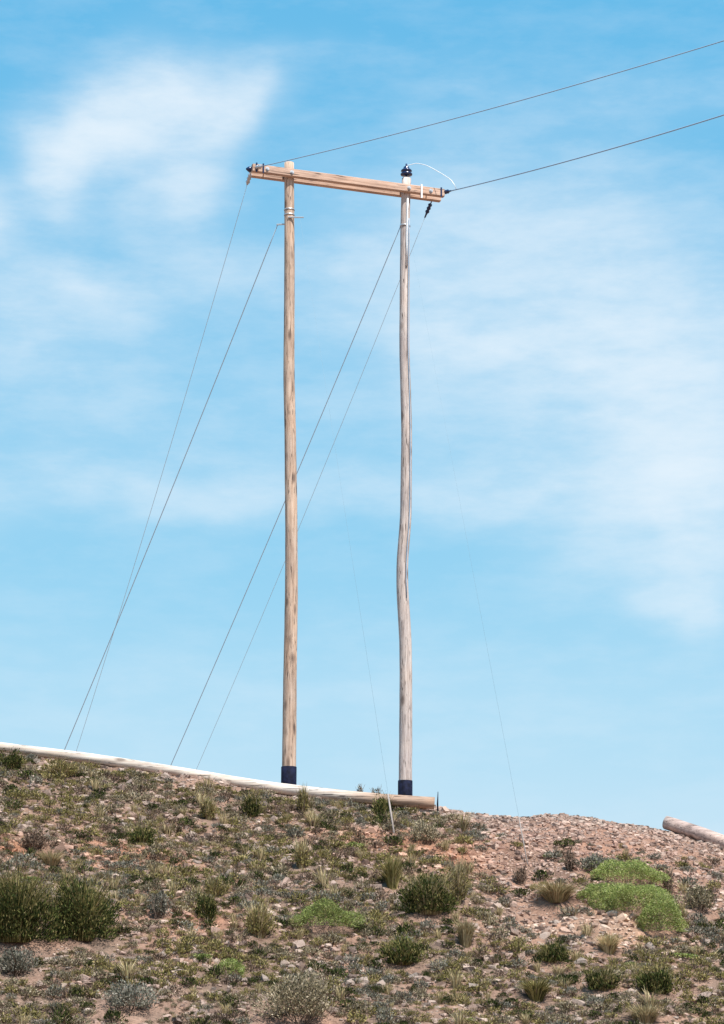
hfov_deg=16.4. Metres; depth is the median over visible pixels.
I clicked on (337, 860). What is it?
shrub
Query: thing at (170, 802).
shrub
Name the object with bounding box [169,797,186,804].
shrub
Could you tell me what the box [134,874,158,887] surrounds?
shrub
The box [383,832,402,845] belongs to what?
shrub
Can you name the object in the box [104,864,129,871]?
shrub
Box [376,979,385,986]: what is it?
stone
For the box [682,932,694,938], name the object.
stone
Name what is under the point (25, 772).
shrub
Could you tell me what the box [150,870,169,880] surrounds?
shrub
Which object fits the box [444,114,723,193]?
power line
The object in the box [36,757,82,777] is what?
cushion plant
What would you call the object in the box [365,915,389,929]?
shrub
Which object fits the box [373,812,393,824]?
shrub
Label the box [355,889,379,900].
shrub
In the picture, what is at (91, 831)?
shrub
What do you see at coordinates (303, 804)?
shrub
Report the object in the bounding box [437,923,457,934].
shrub
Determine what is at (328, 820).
shrub
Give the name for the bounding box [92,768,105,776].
shrub
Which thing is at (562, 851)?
shrub
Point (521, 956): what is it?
stone
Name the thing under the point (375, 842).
shrub
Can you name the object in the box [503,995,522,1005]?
shrub
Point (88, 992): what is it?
shrub
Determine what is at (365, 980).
stone
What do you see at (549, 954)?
shrub
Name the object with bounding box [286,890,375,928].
cushion plant
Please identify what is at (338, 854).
shrub
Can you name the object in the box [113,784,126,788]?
stone
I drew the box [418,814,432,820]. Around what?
shrub
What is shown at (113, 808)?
shrub
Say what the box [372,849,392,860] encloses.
shrub
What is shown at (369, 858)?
shrub
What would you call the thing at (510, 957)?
stone
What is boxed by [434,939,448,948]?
stone
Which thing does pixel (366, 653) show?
guy wire
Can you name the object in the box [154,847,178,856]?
shrub
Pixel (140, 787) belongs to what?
shrub
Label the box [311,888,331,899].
shrub
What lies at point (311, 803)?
grass tuft
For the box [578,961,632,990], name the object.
shrub
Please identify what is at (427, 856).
shrub
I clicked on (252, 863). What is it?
shrub
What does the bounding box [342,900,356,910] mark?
shrub
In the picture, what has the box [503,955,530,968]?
shrub
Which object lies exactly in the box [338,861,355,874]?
shrub
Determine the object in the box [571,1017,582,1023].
stone
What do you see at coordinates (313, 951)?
shrub
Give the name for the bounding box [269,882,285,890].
shrub
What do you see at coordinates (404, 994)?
shrub
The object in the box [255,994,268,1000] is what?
stone
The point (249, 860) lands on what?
shrub
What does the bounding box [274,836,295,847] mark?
shrub
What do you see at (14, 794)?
shrub
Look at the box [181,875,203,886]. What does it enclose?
shrub
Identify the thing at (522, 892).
shrub
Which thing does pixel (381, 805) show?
shrub
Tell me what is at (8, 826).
shrub
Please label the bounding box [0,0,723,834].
sky
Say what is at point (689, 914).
stone
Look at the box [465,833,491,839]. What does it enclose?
shrub
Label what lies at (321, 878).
grass tuft
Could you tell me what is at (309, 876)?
shrub
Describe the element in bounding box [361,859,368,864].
stone
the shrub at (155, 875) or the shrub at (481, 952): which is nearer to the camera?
the shrub at (481, 952)
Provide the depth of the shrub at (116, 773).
42.02 m
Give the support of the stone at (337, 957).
on the ground at (49, 949)
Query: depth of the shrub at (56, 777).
41.01 m
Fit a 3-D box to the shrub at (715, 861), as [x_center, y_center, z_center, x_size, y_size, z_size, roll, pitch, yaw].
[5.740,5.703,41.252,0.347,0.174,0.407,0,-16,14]
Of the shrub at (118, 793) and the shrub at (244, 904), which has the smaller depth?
the shrub at (244, 904)
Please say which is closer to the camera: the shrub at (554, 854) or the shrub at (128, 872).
the shrub at (128, 872)
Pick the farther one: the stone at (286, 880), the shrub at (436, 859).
the shrub at (436, 859)
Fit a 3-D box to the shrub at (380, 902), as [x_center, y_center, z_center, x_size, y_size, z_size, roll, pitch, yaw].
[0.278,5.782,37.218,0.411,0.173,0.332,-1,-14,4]
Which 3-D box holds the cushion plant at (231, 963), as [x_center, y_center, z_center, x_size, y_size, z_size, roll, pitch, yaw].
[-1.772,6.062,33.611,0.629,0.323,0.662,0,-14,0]
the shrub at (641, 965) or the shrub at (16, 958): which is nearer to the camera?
the shrub at (16, 958)
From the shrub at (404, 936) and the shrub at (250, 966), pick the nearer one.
the shrub at (250, 966)
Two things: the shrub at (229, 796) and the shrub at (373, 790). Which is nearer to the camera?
the shrub at (229, 796)
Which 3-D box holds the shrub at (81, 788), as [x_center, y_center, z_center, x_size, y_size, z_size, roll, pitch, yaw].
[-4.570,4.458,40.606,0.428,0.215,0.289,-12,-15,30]
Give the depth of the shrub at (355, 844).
39.87 m
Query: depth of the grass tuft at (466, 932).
35.84 m
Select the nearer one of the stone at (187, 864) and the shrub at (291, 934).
the shrub at (291, 934)
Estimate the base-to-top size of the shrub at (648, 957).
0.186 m
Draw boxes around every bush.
[0,850,82,942]
[39,860,132,940]
[385,863,465,914]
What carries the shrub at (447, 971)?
on the ground at (49, 949)
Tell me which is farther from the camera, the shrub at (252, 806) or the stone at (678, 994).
the shrub at (252, 806)
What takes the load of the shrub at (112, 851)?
on the ground at (49, 949)
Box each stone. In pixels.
[36,980,47,987]
[41,789,51,795]
[54,842,66,852]
[79,974,89,981]
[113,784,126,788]
[125,910,137,916]
[149,924,158,932]
[171,969,181,976]
[179,910,191,917]
[183,863,199,869]
[204,1009,215,1013]
[211,927,219,934]
[220,779,230,784]
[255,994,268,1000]
[260,974,269,982]
[270,816,278,821]
[278,877,290,886]
[291,939,304,949]
[295,962,306,970]
[327,1006,340,1013]
[332,954,341,960]
[344,946,356,952]
[345,978,354,985]
[347,973,356,978]
[360,977,370,984]
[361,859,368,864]
[368,826,378,833]
[370,884,381,889]
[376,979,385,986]
[422,976,430,981]
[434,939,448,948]
[435,827,445,833]
[436,981,447,987]
[441,806,448,812]
[448,853,458,859]
[463,966,476,971]
[466,1004,478,1010]
[493,902,504,908]
[504,988,515,993]
[505,952,512,959]
[508,926,518,935]
[516,951,524,959]
[539,932,550,939]
[546,990,557,997]
[559,927,570,932]
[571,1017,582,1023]
[572,998,585,1005]
[574,957,586,964]
[586,953,598,959]
[599,924,611,930]
[606,910,618,915]
[614,913,629,920]
[628,911,638,919]
[644,942,653,949]
[666,1006,677,1014]
[675,990,684,996]
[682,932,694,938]
[687,913,699,919]
[697,991,712,996]
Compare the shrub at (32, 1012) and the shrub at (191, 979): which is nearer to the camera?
the shrub at (32, 1012)
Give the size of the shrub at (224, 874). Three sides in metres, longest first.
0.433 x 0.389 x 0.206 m
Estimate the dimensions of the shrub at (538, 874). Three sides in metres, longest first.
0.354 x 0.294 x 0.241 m
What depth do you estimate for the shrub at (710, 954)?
36.16 m
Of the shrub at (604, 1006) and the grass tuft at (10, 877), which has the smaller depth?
the shrub at (604, 1006)
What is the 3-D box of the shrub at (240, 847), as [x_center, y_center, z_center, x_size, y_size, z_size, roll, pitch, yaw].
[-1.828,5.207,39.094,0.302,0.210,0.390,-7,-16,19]
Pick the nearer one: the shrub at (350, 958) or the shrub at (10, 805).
the shrub at (350, 958)
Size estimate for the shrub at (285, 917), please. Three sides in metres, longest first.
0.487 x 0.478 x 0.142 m
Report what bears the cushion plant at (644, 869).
on the ground at (49, 949)
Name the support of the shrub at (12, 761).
on the ground at (49, 949)
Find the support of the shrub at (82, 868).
on the ground at (49, 949)
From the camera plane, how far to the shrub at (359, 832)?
40.36 m
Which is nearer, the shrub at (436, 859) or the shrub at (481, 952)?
the shrub at (481, 952)
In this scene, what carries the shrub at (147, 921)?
on the ground at (49, 949)
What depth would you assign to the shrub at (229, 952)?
33.97 m
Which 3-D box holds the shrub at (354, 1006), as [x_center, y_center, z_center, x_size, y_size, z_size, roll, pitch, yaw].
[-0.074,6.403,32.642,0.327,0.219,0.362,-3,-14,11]
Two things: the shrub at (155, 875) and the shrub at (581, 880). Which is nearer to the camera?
the shrub at (155, 875)
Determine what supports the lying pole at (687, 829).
on the ground at (49, 949)
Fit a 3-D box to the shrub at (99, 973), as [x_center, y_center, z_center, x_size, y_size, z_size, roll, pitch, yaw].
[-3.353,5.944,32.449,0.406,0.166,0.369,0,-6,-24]
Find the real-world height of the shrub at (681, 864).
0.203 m
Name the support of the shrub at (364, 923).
on the ground at (49, 949)
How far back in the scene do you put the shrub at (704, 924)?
37.37 m
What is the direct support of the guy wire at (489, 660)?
attached to the utility pole frame
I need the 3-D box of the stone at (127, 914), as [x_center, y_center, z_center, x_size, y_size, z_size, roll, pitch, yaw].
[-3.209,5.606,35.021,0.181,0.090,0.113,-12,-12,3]
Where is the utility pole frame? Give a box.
[249,161,444,795]
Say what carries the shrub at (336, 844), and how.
on the ground at (49, 949)
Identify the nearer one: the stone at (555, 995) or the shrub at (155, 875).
the stone at (555, 995)
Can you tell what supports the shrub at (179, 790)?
on the ground at (49, 949)
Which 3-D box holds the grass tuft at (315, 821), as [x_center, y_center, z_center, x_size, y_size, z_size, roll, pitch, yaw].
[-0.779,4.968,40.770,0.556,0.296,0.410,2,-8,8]
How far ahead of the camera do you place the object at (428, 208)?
50.95 m
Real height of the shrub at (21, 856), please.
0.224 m
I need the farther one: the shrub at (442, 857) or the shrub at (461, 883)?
the shrub at (442, 857)
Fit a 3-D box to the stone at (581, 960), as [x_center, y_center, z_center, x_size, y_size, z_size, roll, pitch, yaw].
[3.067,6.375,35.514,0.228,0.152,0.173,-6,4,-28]
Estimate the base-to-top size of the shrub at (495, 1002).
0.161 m
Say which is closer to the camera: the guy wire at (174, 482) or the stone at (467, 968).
the stone at (467, 968)
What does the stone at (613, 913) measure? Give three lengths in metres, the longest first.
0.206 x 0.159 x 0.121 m
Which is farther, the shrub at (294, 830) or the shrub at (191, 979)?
the shrub at (294, 830)
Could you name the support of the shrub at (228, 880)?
on the ground at (49, 949)
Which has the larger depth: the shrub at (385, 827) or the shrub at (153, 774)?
the shrub at (153, 774)
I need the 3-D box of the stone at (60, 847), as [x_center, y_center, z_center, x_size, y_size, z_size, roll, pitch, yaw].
[-4.545,5.069,37.733,0.199,0.144,0.167,-27,-17,-26]
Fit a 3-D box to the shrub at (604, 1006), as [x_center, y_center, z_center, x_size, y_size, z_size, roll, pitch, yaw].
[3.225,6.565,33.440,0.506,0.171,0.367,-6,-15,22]
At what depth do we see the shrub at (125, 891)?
35.82 m
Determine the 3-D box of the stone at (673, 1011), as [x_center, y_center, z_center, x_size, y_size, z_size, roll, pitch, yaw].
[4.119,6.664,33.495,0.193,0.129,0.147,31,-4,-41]
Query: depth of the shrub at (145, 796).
40.80 m
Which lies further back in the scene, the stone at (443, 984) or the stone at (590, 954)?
the stone at (590, 954)
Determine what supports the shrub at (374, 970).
on the ground at (49, 949)
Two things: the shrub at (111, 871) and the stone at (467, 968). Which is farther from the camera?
the shrub at (111, 871)
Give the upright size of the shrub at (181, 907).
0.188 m
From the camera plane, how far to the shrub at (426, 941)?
35.61 m
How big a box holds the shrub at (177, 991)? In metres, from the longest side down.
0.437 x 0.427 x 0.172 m
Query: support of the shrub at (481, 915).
on the ground at (49, 949)
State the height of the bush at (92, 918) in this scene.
1.171 m
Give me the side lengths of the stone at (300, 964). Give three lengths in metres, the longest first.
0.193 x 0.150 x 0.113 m
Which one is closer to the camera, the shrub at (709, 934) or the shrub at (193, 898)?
the shrub at (193, 898)
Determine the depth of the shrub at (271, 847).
38.99 m
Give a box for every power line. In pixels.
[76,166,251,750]
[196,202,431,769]
[255,40,723,169]
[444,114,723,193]
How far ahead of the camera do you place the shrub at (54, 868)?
36.61 m
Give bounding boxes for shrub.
[0,747,26,769]
[0,784,22,792]
[0,822,18,830]
[0,946,44,976]
[0,975,23,985]
[1,853,25,867]
[2,787,30,800]
[3,797,24,810]
[9,797,29,804]
[12,1003,52,1020]
[13,849,38,861]
[13,983,44,997]
[14,828,53,850]
[16,767,35,779]
[16,785,34,795]
[21,762,40,769]
[25,774,43,783]
[27,767,49,774]
[28,792,46,799]
[40,864,61,873]
[41,981,67,997]
[45,755,67,764]
[47,771,70,780]
[51,791,72,798]
[53,819,74,830]
[58,795,72,804]
[58,807,76,815]
[64,792,84,801]
[68,784,90,792]
[68,986,86,997]
[73,762,94,773]
[73,861,92,873]
[74,759,98,769]
[74,877,103,888]
[75,984,101,999]
[78,962,115,971]
[81,824,105,837]
[82,768,106,777]
[82,813,102,822]
[83,773,99,781]
[89,966,112,978]
[90,773,112,782]
[91,786,106,796]
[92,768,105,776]
[93,868,117,875]
[94,973,162,1013]
[98,801,121,813]
[101,845,127,856]
[104,772,124,781]
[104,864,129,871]
[109,766,129,778]
[109,861,139,868]
[110,786,127,798]
[110,815,120,823]
[110,866,134,871]
[110,924,140,934]
[113,899,135,909]
[114,886,136,895]
[118,866,137,874]
[118,878,132,885]
[122,781,141,789]
[123,767,150,781]
[124,788,141,801]
[124,891,150,898]
[125,818,162,845]
[125,868,152,877]
[126,780,149,794]
[129,976,153,984]
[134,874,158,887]
[136,847,161,857]
[138,859,163,869]
[139,790,156,800]
[139,808,157,815]
[140,915,165,924]
[142,882,173,918]
[143,770,161,776]
[143,781,164,791]
[147,948,173,961]
[147,960,171,972]
[148,839,173,850]
[148,880,161,890]
[149,968,177,980]
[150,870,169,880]
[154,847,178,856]
[157,801,174,807]
[159,841,172,849]
[160,799,175,805]
[160,982,190,994]
[161,945,189,954]
[163,817,183,833]
[166,958,198,972]
[167,937,195,953]
[168,901,195,912]
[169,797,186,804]
[170,864,190,875]
[173,785,190,793]
[175,916,202,932]
[175,933,206,944]
[177,816,198,826]
[178,869,197,876]
[179,973,198,987]
[180,890,208,901]
[181,863,199,872]
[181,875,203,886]
[183,881,202,891]
[188,887,222,919]
[194,782,222,795]
[194,934,211,943]
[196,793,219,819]
[198,945,224,956]
[200,961,224,978]
[201,871,229,897]
[211,857,232,865]
[212,873,235,884]
[212,946,238,958]
[214,869,231,878]
[215,788,236,800]
[220,870,241,881]
[222,929,255,942]
[226,815,247,825]
[226,893,243,904]
[227,789,245,795]
[229,851,254,861]
[230,830,250,839]
[233,897,258,910]
[234,812,256,823]
[235,841,253,852]
[235,960,345,1023]
[236,788,267,817]
[236,898,278,938]
[239,855,255,864]
[239,857,273,870]
[243,960,265,970]
[246,846,271,858]
[255,786,281,795]
[256,834,277,842]
[258,843,280,854]
[264,802,283,813]
[268,862,291,876]
[269,871,284,884]
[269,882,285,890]
[269,948,301,958]
[270,795,286,800]
[271,945,288,955]
[272,912,293,919]
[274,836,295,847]
[277,927,300,938]
[282,889,313,904]
[283,826,304,837]
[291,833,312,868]
[295,784,310,812]
[297,837,316,845]
[297,869,314,880]
[300,944,327,955]
[305,893,335,902]
[306,960,325,969]
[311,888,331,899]
[312,931,346,944]
[313,798,331,806]
[315,808,339,816]
[316,927,344,937]
[319,814,339,824]
[320,964,347,977]
[321,835,350,849]
[321,891,344,902]
[324,855,346,862]
[330,849,347,858]
[336,797,358,807]
[336,952,364,965]
[337,811,353,817]
[337,998,362,1007]
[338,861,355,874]
[338,887,355,898]
[339,984,357,996]
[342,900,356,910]
[342,998,365,1013]
[345,842,366,846]
[346,829,364,836]
[352,886,376,898]
[352,914,372,924]
[353,879,372,889]
[353,906,375,917]
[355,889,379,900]
[356,784,364,791]
[356,853,373,861]
[360,963,386,976]
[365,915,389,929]
[365,957,384,969]
[366,837,388,848]
[367,868,384,876]
[368,908,384,917]
[368,929,433,964]
[369,787,382,792]
[370,897,391,906]
[371,792,394,820]
[371,886,392,900]
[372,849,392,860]
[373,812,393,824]
[373,819,404,831]
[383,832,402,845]
[387,921,418,935]
[388,845,408,853]
[389,932,415,942]
[394,988,416,999]
[399,872,412,882]
[403,848,426,856]
[404,806,419,813]
[405,815,444,844]
[415,936,433,944]
[417,853,433,858]
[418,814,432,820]
[427,853,445,864]
[429,957,447,971]
[433,852,450,861]
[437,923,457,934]
[437,967,461,976]
[437,970,467,982]
[443,852,473,905]
[444,958,464,970]
[448,831,480,844]
[448,956,470,965]
[454,905,478,916]
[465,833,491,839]
[465,983,490,992]
[466,943,493,958]
[468,870,492,878]
[469,821,487,828]
[469,943,491,955]
[473,903,492,918]
[475,907,498,920]
[476,882,495,892]
[479,916,505,925]
[481,998,506,1008]
[484,933,504,939]
[486,924,517,935]
[490,882,510,894]
[493,1000,514,1009]
[497,960,516,965]
[499,939,535,951]
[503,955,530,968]
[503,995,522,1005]
[509,888,533,896]
[512,864,527,884]
[527,936,580,962]
[533,866,553,880]
[541,848,562,858]
[550,846,565,855]
[550,997,580,1011]
[554,835,577,846]
[554,973,577,985]
[556,903,580,916]
[558,933,586,941]
[563,846,577,871]
[565,875,593,885]
[574,852,619,871]
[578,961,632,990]
[585,1000,618,1010]
[607,964,627,971]
[607,990,622,999]
[612,849,633,859]
[625,953,688,994]
[636,949,662,961]
[636,960,654,967]
[639,936,667,946]
[650,861,668,870]
[657,994,679,1005]
[661,865,677,892]
[672,952,701,959]
[672,977,696,989]
[673,857,695,868]
[677,875,699,884]
[681,880,720,912]
[681,925,707,934]
[684,918,696,925]
[687,1006,705,1015]
[694,920,713,930]
[696,992,715,1004]
[697,930,722,939]
[699,950,722,958]
[702,857,721,864]
[704,879,721,889]
[708,921,723,930]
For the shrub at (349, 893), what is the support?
on the ground at (49, 949)
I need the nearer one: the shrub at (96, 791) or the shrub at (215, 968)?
the shrub at (215, 968)
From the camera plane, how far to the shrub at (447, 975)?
34.21 m
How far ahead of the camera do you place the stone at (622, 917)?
37.22 m
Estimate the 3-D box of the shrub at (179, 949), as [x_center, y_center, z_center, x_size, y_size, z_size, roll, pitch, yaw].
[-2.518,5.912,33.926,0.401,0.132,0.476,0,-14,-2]
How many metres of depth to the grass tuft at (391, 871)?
38.12 m
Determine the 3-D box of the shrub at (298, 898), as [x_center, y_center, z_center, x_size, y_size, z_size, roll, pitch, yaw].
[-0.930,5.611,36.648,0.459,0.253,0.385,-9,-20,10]
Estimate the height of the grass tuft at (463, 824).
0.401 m
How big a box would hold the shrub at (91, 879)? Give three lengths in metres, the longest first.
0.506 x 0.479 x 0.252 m
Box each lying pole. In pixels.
[0,742,434,808]
[662,816,723,847]
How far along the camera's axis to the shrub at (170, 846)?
38.29 m
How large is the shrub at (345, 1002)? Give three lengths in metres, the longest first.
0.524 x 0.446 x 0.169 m
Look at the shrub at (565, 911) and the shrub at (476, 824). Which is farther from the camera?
the shrub at (476, 824)
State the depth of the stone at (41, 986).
32.16 m
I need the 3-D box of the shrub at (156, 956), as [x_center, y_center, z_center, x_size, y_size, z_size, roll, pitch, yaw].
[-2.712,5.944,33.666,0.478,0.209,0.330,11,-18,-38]
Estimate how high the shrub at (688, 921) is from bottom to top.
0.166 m
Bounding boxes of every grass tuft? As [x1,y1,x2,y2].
[4,869,21,882]
[35,846,67,866]
[58,864,79,881]
[88,803,108,817]
[111,958,141,982]
[158,864,181,876]
[194,788,215,807]
[198,775,217,787]
[302,810,328,827]
[309,794,317,808]
[310,864,335,887]
[323,881,349,899]
[378,854,406,889]
[384,809,397,819]
[451,810,473,831]
[452,917,480,947]
[456,859,478,873]
[513,976,556,1001]
[527,877,581,902]
[591,931,626,954]
[622,1002,666,1023]
[631,987,663,1006]
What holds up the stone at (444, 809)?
on the ground at (49, 949)
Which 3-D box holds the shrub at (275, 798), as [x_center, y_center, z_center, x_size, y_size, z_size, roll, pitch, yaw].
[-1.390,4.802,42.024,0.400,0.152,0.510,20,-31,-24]
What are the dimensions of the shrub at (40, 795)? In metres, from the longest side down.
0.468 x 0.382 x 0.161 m
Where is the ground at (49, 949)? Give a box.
[0,753,723,1023]
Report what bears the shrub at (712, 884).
on the ground at (49, 949)
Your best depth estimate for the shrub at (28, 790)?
39.98 m
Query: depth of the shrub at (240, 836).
39.71 m
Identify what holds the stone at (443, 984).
on the ground at (49, 949)
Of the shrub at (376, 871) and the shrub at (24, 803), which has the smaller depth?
the shrub at (376, 871)
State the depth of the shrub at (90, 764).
42.54 m
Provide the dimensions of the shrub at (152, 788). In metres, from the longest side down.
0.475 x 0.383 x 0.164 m
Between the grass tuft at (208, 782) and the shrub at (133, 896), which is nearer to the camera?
the shrub at (133, 896)
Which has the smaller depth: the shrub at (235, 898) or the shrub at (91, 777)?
the shrub at (235, 898)
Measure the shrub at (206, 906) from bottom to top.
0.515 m
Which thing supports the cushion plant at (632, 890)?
on the ground at (49, 949)
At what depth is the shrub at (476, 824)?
41.80 m
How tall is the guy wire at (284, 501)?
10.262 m
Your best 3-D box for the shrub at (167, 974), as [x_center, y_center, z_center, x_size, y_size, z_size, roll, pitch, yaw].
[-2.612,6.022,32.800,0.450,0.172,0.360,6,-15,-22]
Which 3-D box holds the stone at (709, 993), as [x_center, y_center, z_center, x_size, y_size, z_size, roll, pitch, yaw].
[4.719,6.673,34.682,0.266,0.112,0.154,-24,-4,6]
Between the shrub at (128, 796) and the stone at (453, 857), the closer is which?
the stone at (453, 857)
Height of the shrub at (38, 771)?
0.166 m
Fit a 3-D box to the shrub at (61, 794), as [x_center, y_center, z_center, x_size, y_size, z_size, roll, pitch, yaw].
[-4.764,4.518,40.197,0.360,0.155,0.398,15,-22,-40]
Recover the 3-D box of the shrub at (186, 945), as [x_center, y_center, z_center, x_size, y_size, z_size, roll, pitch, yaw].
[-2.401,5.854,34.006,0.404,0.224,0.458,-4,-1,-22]
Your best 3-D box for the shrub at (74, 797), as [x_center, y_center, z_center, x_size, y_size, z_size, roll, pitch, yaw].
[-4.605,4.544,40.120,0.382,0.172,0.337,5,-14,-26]
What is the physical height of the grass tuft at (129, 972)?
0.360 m
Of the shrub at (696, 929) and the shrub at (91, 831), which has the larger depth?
the shrub at (91, 831)
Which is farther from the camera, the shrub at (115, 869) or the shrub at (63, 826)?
the shrub at (63, 826)
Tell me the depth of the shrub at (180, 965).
33.18 m
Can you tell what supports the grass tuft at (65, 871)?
on the ground at (49, 949)
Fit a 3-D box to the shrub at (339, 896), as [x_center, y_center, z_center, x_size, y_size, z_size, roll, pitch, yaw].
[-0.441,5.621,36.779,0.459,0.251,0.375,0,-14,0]
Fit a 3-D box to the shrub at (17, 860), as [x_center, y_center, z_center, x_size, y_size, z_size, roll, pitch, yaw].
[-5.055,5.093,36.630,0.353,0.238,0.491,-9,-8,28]
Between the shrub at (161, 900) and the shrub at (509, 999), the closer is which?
the shrub at (509, 999)
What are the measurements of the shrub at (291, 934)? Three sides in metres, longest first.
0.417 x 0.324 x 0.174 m
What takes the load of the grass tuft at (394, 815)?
on the ground at (49, 949)
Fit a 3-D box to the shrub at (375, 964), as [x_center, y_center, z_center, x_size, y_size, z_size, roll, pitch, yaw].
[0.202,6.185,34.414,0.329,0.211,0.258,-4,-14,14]
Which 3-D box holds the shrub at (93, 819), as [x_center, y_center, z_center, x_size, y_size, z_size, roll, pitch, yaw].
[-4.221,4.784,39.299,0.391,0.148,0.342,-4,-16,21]
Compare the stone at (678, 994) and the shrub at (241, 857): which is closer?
the stone at (678, 994)
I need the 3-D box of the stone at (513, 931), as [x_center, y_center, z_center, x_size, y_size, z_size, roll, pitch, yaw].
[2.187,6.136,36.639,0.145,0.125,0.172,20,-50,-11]
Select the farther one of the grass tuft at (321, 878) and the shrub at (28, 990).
the grass tuft at (321, 878)
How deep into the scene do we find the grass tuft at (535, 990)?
33.82 m
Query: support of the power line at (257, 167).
attached to the utility pole frame
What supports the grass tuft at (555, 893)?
on the ground at (49, 949)
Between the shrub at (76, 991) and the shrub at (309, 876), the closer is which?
the shrub at (76, 991)
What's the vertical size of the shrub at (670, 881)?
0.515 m
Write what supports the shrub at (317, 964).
on the ground at (49, 949)
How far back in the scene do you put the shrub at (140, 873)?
36.78 m
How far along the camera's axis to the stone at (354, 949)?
35.07 m
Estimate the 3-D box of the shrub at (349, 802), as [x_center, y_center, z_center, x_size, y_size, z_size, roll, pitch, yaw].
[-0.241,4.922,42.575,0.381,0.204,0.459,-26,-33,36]
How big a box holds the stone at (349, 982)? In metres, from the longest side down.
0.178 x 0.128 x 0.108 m
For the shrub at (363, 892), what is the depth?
37.43 m
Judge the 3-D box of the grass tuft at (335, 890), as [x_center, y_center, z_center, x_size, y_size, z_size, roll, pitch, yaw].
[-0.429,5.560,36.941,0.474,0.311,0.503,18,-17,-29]
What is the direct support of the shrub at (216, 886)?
on the ground at (49, 949)
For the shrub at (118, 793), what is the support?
on the ground at (49, 949)
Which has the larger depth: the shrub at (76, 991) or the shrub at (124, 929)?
the shrub at (124, 929)
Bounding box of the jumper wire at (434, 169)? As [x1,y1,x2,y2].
[407,163,455,187]
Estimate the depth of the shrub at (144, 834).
38.71 m
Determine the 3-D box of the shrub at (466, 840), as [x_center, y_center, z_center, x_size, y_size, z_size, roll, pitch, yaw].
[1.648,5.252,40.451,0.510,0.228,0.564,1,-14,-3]
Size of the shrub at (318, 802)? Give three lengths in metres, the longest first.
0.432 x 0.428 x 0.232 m
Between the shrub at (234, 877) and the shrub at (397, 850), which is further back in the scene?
the shrub at (397, 850)
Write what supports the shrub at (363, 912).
on the ground at (49, 949)
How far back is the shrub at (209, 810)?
40.41 m
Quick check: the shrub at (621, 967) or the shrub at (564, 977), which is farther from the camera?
the shrub at (621, 967)
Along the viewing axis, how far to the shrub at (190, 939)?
34.23 m
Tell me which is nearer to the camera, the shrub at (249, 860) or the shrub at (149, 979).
the shrub at (149, 979)
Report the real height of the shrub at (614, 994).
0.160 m
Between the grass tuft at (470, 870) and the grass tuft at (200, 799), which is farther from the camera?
the grass tuft at (200, 799)
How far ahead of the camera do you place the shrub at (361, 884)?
37.88 m
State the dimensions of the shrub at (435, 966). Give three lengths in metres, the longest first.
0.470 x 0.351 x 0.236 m
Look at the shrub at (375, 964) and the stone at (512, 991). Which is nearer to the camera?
the stone at (512, 991)
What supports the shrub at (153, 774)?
on the ground at (49, 949)
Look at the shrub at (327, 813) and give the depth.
41.48 m
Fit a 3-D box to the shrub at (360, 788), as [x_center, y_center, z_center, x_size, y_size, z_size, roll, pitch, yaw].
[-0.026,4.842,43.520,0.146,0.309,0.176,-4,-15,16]
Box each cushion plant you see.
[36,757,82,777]
[211,956,249,975]
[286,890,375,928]
[572,880,639,900]
[580,872,683,912]
[584,852,678,883]
[632,878,695,932]
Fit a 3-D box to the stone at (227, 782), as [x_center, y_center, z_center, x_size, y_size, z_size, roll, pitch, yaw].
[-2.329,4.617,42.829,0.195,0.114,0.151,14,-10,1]
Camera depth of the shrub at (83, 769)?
41.89 m
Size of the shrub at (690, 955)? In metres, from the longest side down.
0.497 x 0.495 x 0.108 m
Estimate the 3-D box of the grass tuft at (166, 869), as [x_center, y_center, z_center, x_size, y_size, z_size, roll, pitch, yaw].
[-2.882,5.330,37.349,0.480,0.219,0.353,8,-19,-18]
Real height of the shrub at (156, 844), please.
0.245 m
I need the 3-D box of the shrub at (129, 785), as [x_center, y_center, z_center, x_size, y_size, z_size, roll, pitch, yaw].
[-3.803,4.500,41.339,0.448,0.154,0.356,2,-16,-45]
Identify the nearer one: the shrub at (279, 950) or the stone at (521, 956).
the shrub at (279, 950)
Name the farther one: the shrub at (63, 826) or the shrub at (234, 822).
the shrub at (234, 822)
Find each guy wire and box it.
[64,225,277,749]
[171,228,399,764]
[300,220,394,831]
[408,227,527,863]
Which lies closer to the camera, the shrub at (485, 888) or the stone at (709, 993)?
the stone at (709, 993)
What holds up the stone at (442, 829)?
on the ground at (49, 949)
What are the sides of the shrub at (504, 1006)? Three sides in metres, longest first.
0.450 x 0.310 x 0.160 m
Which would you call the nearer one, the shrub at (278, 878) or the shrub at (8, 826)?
the shrub at (278, 878)
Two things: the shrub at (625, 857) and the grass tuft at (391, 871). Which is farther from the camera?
the shrub at (625, 857)
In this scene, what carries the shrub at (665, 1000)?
on the ground at (49, 949)
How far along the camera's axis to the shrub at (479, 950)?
35.56 m
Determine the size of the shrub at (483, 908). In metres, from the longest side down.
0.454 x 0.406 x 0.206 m
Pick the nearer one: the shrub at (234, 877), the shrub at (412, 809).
the shrub at (234, 877)
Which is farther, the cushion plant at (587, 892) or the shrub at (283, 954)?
the cushion plant at (587, 892)

